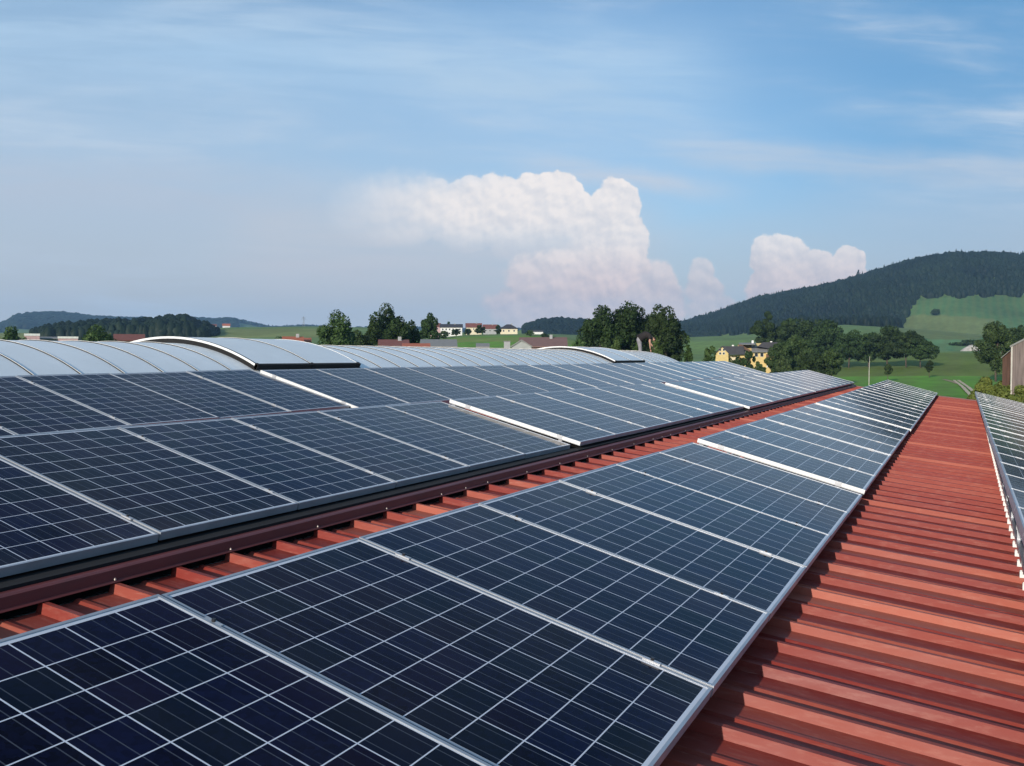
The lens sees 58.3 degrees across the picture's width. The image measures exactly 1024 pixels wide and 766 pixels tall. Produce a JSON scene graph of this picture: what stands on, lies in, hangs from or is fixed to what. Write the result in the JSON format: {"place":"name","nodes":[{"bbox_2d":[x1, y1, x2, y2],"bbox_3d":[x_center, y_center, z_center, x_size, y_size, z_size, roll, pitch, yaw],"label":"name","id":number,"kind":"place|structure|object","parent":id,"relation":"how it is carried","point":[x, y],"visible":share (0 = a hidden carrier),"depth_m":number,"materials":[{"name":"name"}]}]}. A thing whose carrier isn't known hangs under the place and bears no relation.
{"place":"outdoors","nodes":[
{"label":"outdoors","id":0,"kind":"place"},
{"bbox_2d":[0,594,491,765],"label":"solar panel","id":1,"kind":"object","parent":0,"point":[157,680],"visible":1,"depth_m":2.25,"materials":[{"name":"glass"}]},
{"bbox_2d":[0,293,1023,398],"bbox_3d":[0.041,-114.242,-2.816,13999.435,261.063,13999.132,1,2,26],"label":"ground","id":2,"kind":"structure","parent":0,"point":[961,319],"depth_m":941.48,"materials":[{"name":"plant"}]},
{"bbox_2d":[2,326,30,339],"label":"tree","id":3,"kind":"object","parent":2,"relation":"on","point":[11,334],"visible":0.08,"depth_m":227.03,"materials":[{"name":"green plant"}]},
{"bbox_2d":[81,324,120,341],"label":"tree","id":4,"kind":"object","parent":2,"relation":"on","point":[94,335],"visible":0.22,"depth_m":207.76,"materials":[{"name":"green plant"}]},
{"bbox_2d":[0,311,239,332],"bbox_3d":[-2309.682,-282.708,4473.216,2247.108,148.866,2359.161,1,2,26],"label":"blue wood","id":5,"kind":"object","parent":2,"relation":"on","point":[28,320],"visible":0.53,"depth_m":4209.72,"materials":[{"name":"green plant"}]},
{"bbox_2d":[29,313,220,339],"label":"wood","id":6,"kind":"object","parent":2,"relation":"on","point":[182,325],"visible":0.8,"depth_m":914.22,"materials":[{"name":"green plant"}]},
{"bbox_2d":[113,334,144,341],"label":"barn","id":7,"kind":"structure","parent":2,"relation":"on","point":[126,337],"depth_m":278.53,"materials":[{"name":"red tile"}]},
{"bbox_2d":[316,309,355,345],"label":"willow","id":8,"kind":"object","parent":2,"relation":"on","point":[339,334],"visible":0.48,"depth_m":223.60,"materials":[{"name":"green plant"}]},
{"bbox_2d":[0,336,678,375],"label":"vaulted hall","id":9,"kind":"structure","parent":2,"relation":"on","point":[144,355],"depth_m":18.14,"materials":[{"name":"grey metal"}]},
{"bbox_2d":[239,319,520,331],"bbox_3d":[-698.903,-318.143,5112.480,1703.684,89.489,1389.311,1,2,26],"label":"tree line","id":10,"kind":"object","parent":2,"relation":"on","point":[243,321],"visible":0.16,"depth_m":4802.98,"materials":[{"name":"green plant"}]},
{"bbox_2d":[365,303,407,345],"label":"tree","id":11,"kind":"object","parent":2,"relation":"on","point":[378,325],"visible":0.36,"depth_m":249.22,"materials":[{"name":"green plant"}]},
{"bbox_2d":[381,315,411,341],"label":"tree","id":12,"kind":"object","parent":2,"relation":"on","point":[396,330],"visible":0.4,"depth_m":236.11,"materials":[{"name":"green plant"}]},
{"bbox_2d":[419,312,439,338],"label":"tree","id":13,"kind":"object","parent":2,"relation":"on","point":[428,326],"visible":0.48,"depth_m":326.69,"materials":[{"name":"green plant"}]},
{"bbox_2d":[420,339,457,346],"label":"barn","id":14,"kind":"structure","parent":2,"relation":"on","point":[443,342],"depth_m":177.30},
{"bbox_2d":[0,384,1023,765],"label":"roof","id":15,"kind":"structure","parent":2,"relation":"on","point":[890,632],"depth_m":4.38,"materials":[{"name":"red metal"}]},
{"bbox_2d":[260,364,698,407],"bbox_3d":[1.037,-0.033,17.271,1.656,0.629,29.711,1,2,26],"label":"mounting rack","id":16,"kind":"object","parent":15,"relation":"on","point":[295,384],"visible":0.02,"depth_m":10.55,"materials":[{"name":"silver metal"}]},
{"bbox_2d":[0,376,130,434],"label":"solar panel","id":17,"kind":"object","parent":16,"relation":"on","point":[27,407],"visible":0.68,"depth_m":7.40,"materials":[{"name":"glass"}]},
{"bbox_2d":[16,373,218,425],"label":"solar panel","id":18,"kind":"object","parent":16,"relation":"on","point":[121,399],"visible":0.86,"depth_m":8.23,"materials":[{"name":"glass"}]},
{"bbox_2d":[111,371,290,418],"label":"solar panel","id":19,"kind":"object","parent":16,"relation":"on","point":[208,396],"visible":0.85,"depth_m":9.15,"materials":[{"name":"glass"}]},
{"bbox_2d":[186,369,348,412],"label":"solar panel","id":20,"kind":"object","parent":16,"relation":"on","point":[275,392],"visible":0.89,"depth_m":10.02,"materials":[{"name":"glass"}]},
{"bbox_2d":[262,369,409,407],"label":"solar panel","id":21,"kind":"object","parent":16,"relation":"on","point":[344,391],"visible":0.84,"depth_m":10.91,"materials":[{"name":"glass"}]},
{"bbox_2d":[318,368,449,402],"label":"solar panel","id":22,"kind":"object","parent":16,"relation":"on","point":[390,386],"visible":0.8,"depth_m":11.81,"materials":[{"name":"glass"}]},
{"bbox_2d":[366,367,487,398],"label":"solar panel","id":23,"kind":"object","parent":16,"relation":"on","point":[429,383],"visible":0.76,"depth_m":12.73,"materials":[{"name":"glass"}]},
{"bbox_2d":[407,367,520,395],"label":"solar panel","id":24,"kind":"object","parent":16,"relation":"on","point":[468,382],"visible":0.8,"depth_m":13.64,"materials":[{"name":"glass"}]},
{"bbox_2d":[443,366,546,393],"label":"solar panel","id":25,"kind":"object","parent":16,"relation":"on","point":[498,380],"visible":0.76,"depth_m":14.55,"materials":[{"name":"glass"}]},
{"bbox_2d":[475,365,571,390],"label":"solar panel","id":26,"kind":"object","parent":16,"relation":"on","point":[524,378],"visible":0.75,"depth_m":15.45,"materials":[{"name":"glass"}]},
{"bbox_2d":[502,365,596,388],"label":"solar panel","id":27,"kind":"object","parent":16,"relation":"on","point":[551,377],"visible":0.77,"depth_m":16.33,"materials":[{"name":"glass"}]},
{"bbox_2d":[530,364,615,386],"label":"solar panel","id":28,"kind":"object","parent":16,"relation":"on","point":[574,375],"visible":0.72,"depth_m":17.34,"materials":[{"name":"glass"}]},
{"bbox_2d":[551,364,632,385],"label":"solar panel","id":29,"kind":"object","parent":16,"relation":"on","point":[595,375],"visible":0.77,"depth_m":18.25,"materials":[{"name":"glass"}]},
{"bbox_2d":[572,364,649,383],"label":"solar panel","id":30,"kind":"object","parent":16,"relation":"on","point":[613,374],"visible":0.75,"depth_m":19.14,"materials":[{"name":"glass"}]},
{"bbox_2d":[592,363,665,383],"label":"solar panel","id":31,"kind":"object","parent":16,"relation":"on","point":[628,373],"visible":0.81,"depth_m":20.06,"materials":[{"name":"glass"}]},
{"bbox_2d":[606,363,677,381],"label":"solar panel","id":32,"kind":"object","parent":16,"relation":"on","point":[643,372],"visible":0.83,"depth_m":20.97,"materials":[{"name":"glass"}]},
{"bbox_2d":[623,363,689,380],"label":"solar panel","id":33,"kind":"object","parent":16,"relation":"on","point":[656,371],"visible":0.84,"depth_m":21.87,"materials":[{"name":"glass"}]},
{"bbox_2d":[638,362,701,379],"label":"solar panel","id":34,"kind":"object","parent":16,"relation":"on","point":[671,371],"visible":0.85,"depth_m":22.76,"materials":[{"name":"glass"}]},
{"bbox_2d":[649,362,711,378],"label":"solar panel","id":35,"kind":"object","parent":16,"relation":"on","point":[682,370],"visible":0.73,"depth_m":23.75,"materials":[{"name":"glass"}]},
{"bbox_2d":[449,375,815,447],"bbox_3d":[3.434,0.220,15.896,1.600,0.489,29.900,1,2,26],"label":"mounting rack","id":36,"kind":"object","parent":15,"relation":"on","point":[518,423],"visible":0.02,"depth_m":9.12,"materials":[{"name":"silver metal"}]},
{"bbox_2d":[0,458,158,577],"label":"solar panel","id":37,"kind":"object","parent":36,"relation":"on","point":[44,523],"visible":1,"depth_m":4.12,"materials":[{"name":"glass"}]},
{"bbox_2d":[0,427,297,540],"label":"solar panel","id":38,"kind":"object","parent":36,"relation":"on","point":[163,492],"visible":0.99,"depth_m":4.93,"materials":[{"name":"glass"}]},
{"bbox_2d":[118,418,395,509],"bbox_3d":[-1.624,0.477,5.896,1.480,0.052,0.994,17,9,25],"label":"solar panel","id":39,"kind":"object","parent":36,"relation":"on","point":[303,476],"visible":0.95,"depth_m":5.83,"materials":[{"name":"glass"}]},
{"bbox_2d":[232,411,468,486],"bbox_3d":[-1.185,0.453,6.783,1.480,0.053,0.994,17,9,25],"label":"solar panel","id":40,"kind":"object","parent":36,"relation":"on","point":[399,463],"visible":0.96,"depth_m":6.73,"materials":[{"name":"glass"}]},
{"bbox_2d":[319,405,525,470],"bbox_3d":[-0.747,0.429,7.670,1.480,0.052,0.994,17,9,25],"label":"solar panel","id":41,"kind":"object","parent":36,"relation":"on","point":[472,452],"visible":0.94,"depth_m":7.62,"materials":[{"name":"glass"}]},
{"bbox_2d":[386,401,569,458],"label":"solar panel","id":42,"kind":"object","parent":36,"relation":"on","point":[529,444],"visible":0.94,"depth_m":8.52,"materials":[{"name":"glass"}]},
{"bbox_2d":[451,396,616,445],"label":"solar panel","id":43,"kind":"object","parent":36,"relation":"on","point":[582,433],"visible":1,"depth_m":9.43,"materials":[{"name":"glass"}]},
{"bbox_2d":[497,393,646,437],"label":"solar panel","id":44,"kind":"object","parent":36,"relation":"on","point":[619,427],"visible":0.95,"depth_m":10.35,"materials":[{"name":"glass"}]},
{"bbox_2d":[535,390,672,430],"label":"solar panel","id":45,"kind":"object","parent":36,"relation":"on","point":[649,422],"visible":0.93,"depth_m":11.27,"materials":[{"name":"glass"}]},
{"bbox_2d":[569,388,693,424],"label":"solar panel","id":46,"kind":"object","parent":36,"relation":"on","point":[674,417],"visible":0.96,"depth_m":12.18,"materials":[{"name":"glass"}]},
{"bbox_2d":[597,386,712,419],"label":"solar panel","id":47,"kind":"object","parent":36,"relation":"on","point":[695,413],"visible":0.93,"depth_m":13.10,"materials":[{"name":"glass"}]},
{"bbox_2d":[621,384,729,414],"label":"solar panel","id":48,"kind":"object","parent":36,"relation":"on","point":[697,404],"visible":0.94,"depth_m":13.99,"materials":[{"name":"glass"}]},
{"bbox_2d":[643,382,743,411],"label":"solar panel","id":49,"kind":"object","parent":36,"relation":"on","point":[698,396],"visible":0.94,"depth_m":14.91,"materials":[{"name":"glass"}]},
{"bbox_2d":[666,381,761,408],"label":"solar panel","id":50,"kind":"object","parent":36,"relation":"on","point":[725,396],"visible":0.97,"depth_m":15.84,"materials":[{"name":"glass"}]},
{"bbox_2d":[684,380,772,405],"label":"solar panel","id":51,"kind":"object","parent":36,"relation":"on","point":[762,401],"visible":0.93,"depth_m":16.77,"materials":[{"name":"glass"}]},
{"bbox_2d":[699,378,782,402],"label":"solar panel","id":52,"kind":"object","parent":36,"relation":"on","point":[774,399],"visible":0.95,"depth_m":17.65,"materials":[{"name":"glass"}]},
{"bbox_2d":[711,377,791,400],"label":"solar panel","id":53,"kind":"object","parent":36,"relation":"on","point":[761,390],"visible":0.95,"depth_m":18.58,"materials":[{"name":"glass"}]},
{"bbox_2d":[723,376,800,398],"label":"solar panel","id":54,"kind":"object","parent":36,"relation":"on","point":[773,389],"visible":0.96,"depth_m":19.47,"materials":[{"name":"glass"}]},
{"bbox_2d":[734,376,807,396],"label":"solar panel","id":55,"kind":"object","parent":36,"relation":"on","point":[801,393],"visible":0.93,"depth_m":20.38,"materials":[{"name":"glass"}]},
{"bbox_2d":[744,375,814,394],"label":"solar panel","id":56,"kind":"object","parent":36,"relation":"on","point":[783,384],"visible":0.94,"depth_m":21.30,"materials":[{"name":"glass"}]},
{"bbox_2d":[755,374,821,392],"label":"solar panel","id":57,"kind":"object","parent":36,"relation":"on","point":[791,383],"visible":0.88,"depth_m":22.26,"materials":[{"name":"glass"}]},
{"bbox_2d":[697,388,913,493],"bbox_3d":[5.667,0.544,14.781,1.529,0.524,30.088,1,2,26],"label":"mounting rack","id":58,"kind":"object","parent":15,"relation":"on","point":[847,486],"visible":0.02,"depth_m":8.08,"materials":[{"name":"silver metal"}]},
{"bbox_2d":[161,538,711,765],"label":"solar panel","id":59,"kind":"object","parent":58,"relation":"on","point":[490,679],"visible":0.89,"depth_m":2.82,"materials":[{"name":"glass"}]},
{"bbox_2d":[359,503,769,696],"bbox_3d":[0.243,0.817,3.807,1.480,0.052,1.013,17,8,25],"label":"solar panel","id":60,"kind":"object","parent":58,"relation":"on","point":[701,635],"visible":0.9,"depth_m":3.72,"materials":[{"name":"glass"}]},
{"bbox_2d":[479,480,805,621],"bbox_3d":[0.689,0.800,4.713,1.480,0.053,1.013,17,8,25],"label":"solar panel","id":61,"kind":"object","parent":58,"relation":"on","point":[758,579],"visible":0.91,"depth_m":4.65,"materials":[{"name":"glass"}]},
{"bbox_2d":[559,463,830,572],"bbox_3d":[1.135,0.780,5.618,1.480,0.053,1.013,17,8,25],"label":"solar panel","id":62,"kind":"object","parent":58,"relation":"on","point":[804,546],"visible":0.89,"depth_m":5.56,"materials":[{"name":"glass"}]},
{"bbox_2d":[617,452,848,540],"bbox_3d":[1.580,0.764,6.523,1.480,0.053,1.013,17,8,25],"label":"solar panel","id":63,"kind":"object","parent":58,"relation":"on","point":[811,514],"visible":0.9,"depth_m":6.49,"materials":[{"name":"glass"}]},
{"bbox_2d":[660,442,861,516],"bbox_3d":[2.025,0.748,7.429,1.480,0.053,1.013,17,8,25],"label":"solar panel","id":64,"kind":"object","parent":58,"relation":"on","point":[795,484],"visible":0.9,"depth_m":7.40,"materials":[{"name":"glass"}]},
{"bbox_2d":[697,430,874,493],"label":"solar panel","id":65,"kind":"object","parent":58,"relation":"attached to","point":[839,474],"visible":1,"depth_m":8.46,"materials":[{"name":"glass"}]},
{"bbox_2d":[725,424,883,477],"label":"solar panel","id":66,"kind":"object","parent":58,"relation":"on","point":[871,467],"visible":0.91,"depth_m":9.42,"materials":[{"name":"glass"}]},
{"bbox_2d":[747,418,890,467],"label":"solar panel","id":67,"kind":"object","parent":58,"relation":"on","point":[829,442],"visible":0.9,"depth_m":10.38,"materials":[{"name":"glass"}]},
{"bbox_2d":[765,413,896,457],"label":"solar panel","id":68,"kind":"object","parent":58,"relation":"on","point":[838,435],"visible":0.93,"depth_m":11.28,"materials":[{"name":"glass"}]},
{"bbox_2d":[780,410,901,448],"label":"solar panel","id":69,"kind":"object","parent":58,"relation":"on","point":[888,440],"visible":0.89,"depth_m":12.24,"materials":[{"name":"glass"}]},
{"bbox_2d":[793,406,905,442],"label":"solar panel","id":70,"kind":"object","parent":58,"relation":"on","point":[853,423],"visible":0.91,"depth_m":13.18,"materials":[{"name":"glass"}]},
{"bbox_2d":[805,403,908,436],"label":"solar panel","id":71,"kind":"object","parent":58,"relation":"on","point":[887,426],"visible":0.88,"depth_m":14.10,"materials":[{"name":"glass"}]},
{"bbox_2d":[816,400,913,431],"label":"solar panel","id":72,"kind":"object","parent":58,"relation":"on","point":[830,404],"visible":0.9,"depth_m":15.08,"materials":[{"name":"glass"}]},
{"bbox_2d":[826,397,916,425],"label":"solar panel","id":73,"kind":"object","parent":58,"relation":"on","point":[875,411],"visible":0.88,"depth_m":16.00,"materials":[{"name":"glass"}]},
{"bbox_2d":[833,395,919,421],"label":"solar panel","id":74,"kind":"object","parent":58,"relation":"on","point":[879,408],"visible":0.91,"depth_m":16.91,"materials":[{"name":"glass"}]},
{"bbox_2d":[840,393,921,417],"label":"solar panel","id":75,"kind":"object","parent":58,"relation":"on","point":[908,412],"visible":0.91,"depth_m":17.80,"materials":[{"name":"glass"}]},
{"bbox_2d":[846,392,923,414],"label":"solar panel","id":76,"kind":"object","parent":58,"relation":"on","point":[887,403],"visible":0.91,"depth_m":18.75,"materials":[{"name":"glass"}]},
{"bbox_2d":[851,390,925,411],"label":"solar panel","id":77,"kind":"object","parent":58,"relation":"on","point":[890,400],"visible":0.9,"depth_m":19.63,"materials":[{"name":"glass"}]},
{"bbox_2d":[975,395,1023,589],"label":"mounting rack","id":78,"kind":"object","parent":15,"relation":"on","point":[1015,529],"visible":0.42,"depth_m":7.22,"materials":[{"name":"metal"}]},
{"bbox_2d":[990,437,1023,451],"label":"solar panel","id":79,"kind":"object","parent":78,"relation":"on","point":[1007,444],"visible":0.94,"depth_m":11.33,"materials":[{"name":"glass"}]},
{"bbox_2d":[993,444,1023,458],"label":"solar panel","id":80,"kind":"object","parent":78,"relation":"on","point":[1008,451],"visible":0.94,"depth_m":10.42,"materials":[{"name":"glass"}]},
{"bbox_2d":[996,452,1023,467],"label":"solar panel","id":81,"kind":"object","parent":78,"relation":"on","point":[1009,459],"visible":0.86,"depth_m":9.50,"materials":[{"name":"glass"}]},
{"bbox_2d":[999,462,1023,477],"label":"solar panel","id":82,"kind":"object","parent":78,"relation":"on","point":[1010,469],"visible":0.82,"depth_m":8.62,"materials":[{"name":"glass"}]},
{"bbox_2d":[1003,473,1023,491],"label":"solar panel","id":83,"kind":"object","parent":78,"relation":"on","point":[1014,482],"visible":0.79,"depth_m":7.73,"materials":[{"name":"glass"}]},
{"bbox_2d":[1008,487,1023,509],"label":"solar panel","id":84,"kind":"object","parent":78,"relation":"on","point":[1016,496],"visible":0.82,"depth_m":6.84,"materials":[{"name":"glass"}]},
{"bbox_2d":[519,335,567,348],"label":"house","id":85,"kind":"structure","parent":2,"relation":"on","point":[539,342],"depth_m":192.53,"materials":[{"name":"brown tile"}]},
{"bbox_2d":[576,305,629,348],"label":"tree","id":86,"kind":"object","parent":2,"relation":"on","point":[605,332],"visible":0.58,"depth_m":231.62,"materials":[{"name":"green plant"}]},
{"bbox_2d":[521,316,721,336],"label":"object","id":87,"kind":"object","parent":2,"relation":"on","point":[562,325],"visible":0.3,"depth_m":1792.87,"materials":[{"name":"green plant"}]},
{"bbox_2d":[610,300,646,350],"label":"tree","id":88,"kind":"object","parent":2,"relation":"on","point":[627,316],"visible":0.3,"depth_m":234.92,"materials":[{"name":"green plant"}]},
{"bbox_2d":[645,304,687,361],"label":"tree","id":89,"kind":"object","parent":2,"relation":"on","point":[665,329],"visible":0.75,"depth_m":230.60,"materials":[{"name":"green plant"}]},
{"bbox_2d":[715,340,777,372],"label":"yellow house","id":90,"kind":"structure","parent":2,"relation":"on","point":[758,350],"depth_m":318.62,"materials":[{"name":"paint"}]},
{"bbox_2d":[749,311,789,345],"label":"tree","id":91,"kind":"object","parent":2,"relation":"on","point":[780,334],"visible":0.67,"depth_m":476.19,"materials":[{"name":"green plant"}]},
{"bbox_2d":[764,342,794,372],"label":"tree","id":92,"kind":"object","parent":2,"relation":"on","point":[774,353],"visible":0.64,"depth_m":305.64,"materials":[{"name":"green plant"}]},
{"bbox_2d":[783,334,817,370],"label":"tree","id":93,"kind":"object","parent":2,"relation":"on","point":[797,343],"visible":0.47,"depth_m":311.58,"materials":[{"name":"green plant"}]},
{"bbox_2d":[785,317,823,354],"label":"tree","id":94,"kind":"object","parent":2,"relation":"on","point":[803,329],"visible":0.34,"depth_m":470.81,"materials":[{"name":"green plant"}]},
{"bbox_2d":[794,352,831,374],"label":"tree","id":95,"kind":"object","parent":2,"relation":"on","point":[807,362],"visible":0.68,"depth_m":281.92,"materials":[{"name":"green plant"}]},
{"bbox_2d":[805,319,843,353],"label":"tree","id":96,"kind":"object","parent":2,"relation":"on","point":[824,340],"visible":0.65,"depth_m":458.74,"materials":[{"name":"green plant"}]},
{"bbox_2d":[820,348,843,375],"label":"tree","id":97,"kind":"object","parent":2,"relation":"on","point":[834,358],"visible":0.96,"depth_m":282.14,"materials":[{"name":"green plant"}]},
{"bbox_2d":[833,329,866,367],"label":"tree","id":98,"kind":"object","parent":2,"relation":"on","point":[843,344],"visible":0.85,"depth_m":436.88,"materials":[{"name":"green plant"}]},
{"bbox_2d":[679,249,1023,335],"bbox_3d":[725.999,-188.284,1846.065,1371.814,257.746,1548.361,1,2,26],"label":"wooded hill","id":99,"kind":"structure","parent":2,"relation":"on","point":[891,294],"depth_m":1790.80,"materials":[{"name":"green plant"}]},
{"bbox_2d":[852,332,879,366],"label":"tree","id":100,"kind":"object","parent":2,"relation":"on","point":[860,350],"visible":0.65,"depth_m":430.56,"materials":[{"name":"green plant"}]},
{"bbox_2d":[865,325,905,363],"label":"tree","id":101,"kind":"object","parent":2,"relation":"on","point":[888,333],"visible":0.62,"depth_m":417.55,"materials":[{"name":"green plant"}]},
{"bbox_2d":[885,330,925,366],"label":"tree","id":102,"kind":"object","parent":2,"relation":"on","point":[900,343],"visible":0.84,"depth_m":405.58,"materials":[{"name":"green plant"}]},
{"bbox_2d":[904,340,939,367],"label":"tree","id":103,"kind":"object","parent":2,"relation":"on","point":[924,349],"visible":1,"depth_m":394.85,"materials":[{"name":"green plant"}]},
{"bbox_2d":[971,320,1016,381],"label":"tree","id":104,"kind":"object","parent":2,"relation":"on","point":[992,343],"visible":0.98,"depth_m":289.74,"materials":[{"name":"green plant"}]},
{"bbox_2d":[966,376,1023,402],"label":"hedge","id":105,"kind":"object","parent":2,"relation":"on","point":[985,386],"visible":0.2,"depth_m":106.53,"materials":[{"name":"green plant"}]},
{"bbox_2d":[1001,339,1023,393],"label":"barn","id":106,"kind":"structure","parent":2,"relation":"on","point":[1013,363],"depth_m":105.40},
{"bbox_2d":[0,0,1023,327],"label":"sky","id":107,"kind":"structure","parent":0,"point":[501,163],"materials":[{"name":"blue"}]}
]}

